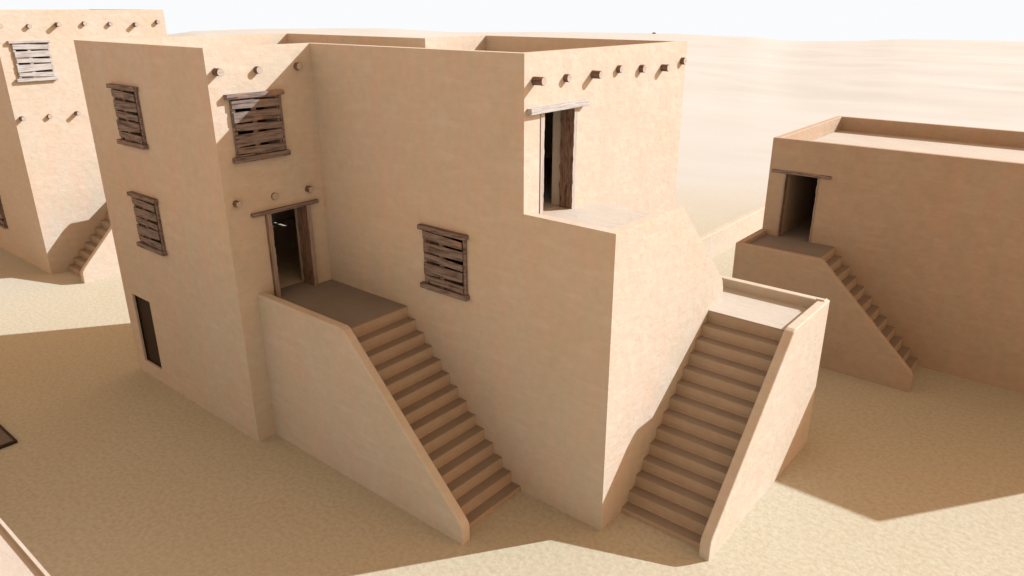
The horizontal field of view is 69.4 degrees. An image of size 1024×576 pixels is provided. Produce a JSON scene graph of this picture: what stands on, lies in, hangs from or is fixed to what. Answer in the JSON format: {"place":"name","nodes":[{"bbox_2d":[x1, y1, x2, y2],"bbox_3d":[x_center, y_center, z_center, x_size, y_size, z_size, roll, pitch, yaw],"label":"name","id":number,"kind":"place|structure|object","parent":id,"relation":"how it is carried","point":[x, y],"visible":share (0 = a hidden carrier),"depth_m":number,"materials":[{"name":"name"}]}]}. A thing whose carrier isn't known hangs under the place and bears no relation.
{"place":"outdoors","nodes":[
{"label":"outdoors","id":0,"kind":"place"},
{"bbox_2d":[0,424,17,448],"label":"floor hatch","id":1,"kind":"object","parent":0,"point":[7,438],"visible":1,"depth_m":18.05,"materials":[{"name":"brown wood"}]},
{"bbox_2d":[0,28,1023,575],"bbox_3d":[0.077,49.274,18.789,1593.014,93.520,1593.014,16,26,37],"label":"ground","id":2,"kind":"structure","parent":0,"point":[114,460],"depth_m":17.27,"materials":[{"name":"beige sand"}]},
{"bbox_2d":[0,518,49,575],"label":"mud house","id":3,"kind":"structure","parent":2,"relation":"on","point":[17,558],"depth_m":5.31,"materials":[{"name":"beige paint"}]},
{"bbox_2d":[0,9,166,282],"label":"mud house","id":4,"kind":"structure","parent":2,"relation":"on","point":[54,217],"depth_m":28.61,"materials":[{"name":"paint"}]},
{"bbox_2d":[0,199,7,228],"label":"window","id":5,"kind":"structure","parent":4,"relation":"in","point":[3,224],"depth_m":31.15,"materials":[{"name":"brown wood"}]},
{"bbox_2d":[7,40,58,81],"bbox_3d":[-17.582,-8.351,27.155,0.169,1.430,1.388,16,26,37],"label":"window","id":6,"kind":"structure","parent":4,"relation":"in","point":[32,67],"depth_m":27.11,"materials":[{"name":"wood"}]},
{"bbox_2d":[74,33,829,560],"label":"mud house","id":7,"kind":"structure","parent":2,"relation":"on","point":[456,287],"depth_m":15.87,"materials":[{"name":"paint"}]},
{"bbox_2d":[106,83,148,149],"bbox_3d":[-9.141,-4.090,17.595,1.387,1.430,0.169,16,26,37],"label":"window","id":8,"kind":"structure","parent":7,"relation":"in","point":[135,141],"depth_m":17.49,"materials":[{"name":"brown wood"}]},
{"bbox_2d":[127,191,167,255],"bbox_3d":[-9.127,-1.623,18.528,1.387,1.430,0.169,16,26,37],"label":"window","id":9,"kind":"structure","parent":7,"relation":"in","point":[148,244],"depth_m":18.42,"materials":[{"name":"brown wood"}]},
{"bbox_2d":[135,295,161,367],"bbox_3d":[-10.105,1.206,20.707,1.375,2.375,0.044,16,26,37],"label":"door","id":10,"kind":"structure","parent":7,"relation":"in","point":[143,306],"depth_m":20.79,"materials":[{"name":"brown wood"}]},
{"bbox_2d":[223,89,290,163],"bbox_3d":[-5.509,-3.517,16.052,0.169,1.430,1.388,16,26,37],"label":"window","id":11,"kind":"structure","parent":7,"relation":"in","point":[257,137],"depth_m":15.99,"materials":[{"name":"brown wood"}]},
{"bbox_2d":[417,223,469,301],"bbox_3d":[-1.447,-0.553,15.680,1.387,1.430,0.169,16,26,37],"label":"window","id":12,"kind":"structure","parent":7,"relation":"in","point":[446,288],"depth_m":15.60,"materials":[{"name":"brown wood"}]},
{"bbox_2d":[700,204,764,257],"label":"boundary wall","id":13,"kind":"structure","parent":2,"relation":"on","point":[722,238],"depth_m":32.30,"materials":[{"name":"paint"}]},
{"bbox_2d":[732,116,1023,393],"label":"mud house","id":14,"kind":"structure","parent":2,"relation":"on","point":[899,245],"depth_m":21.14,"materials":[{"name":"paint"}]},
{"bbox_2d":[0,0,1023,40],"label":"sky","id":15,"kind":"structure","parent":0,"point":[790,20],"materials":[{"name":"white"}]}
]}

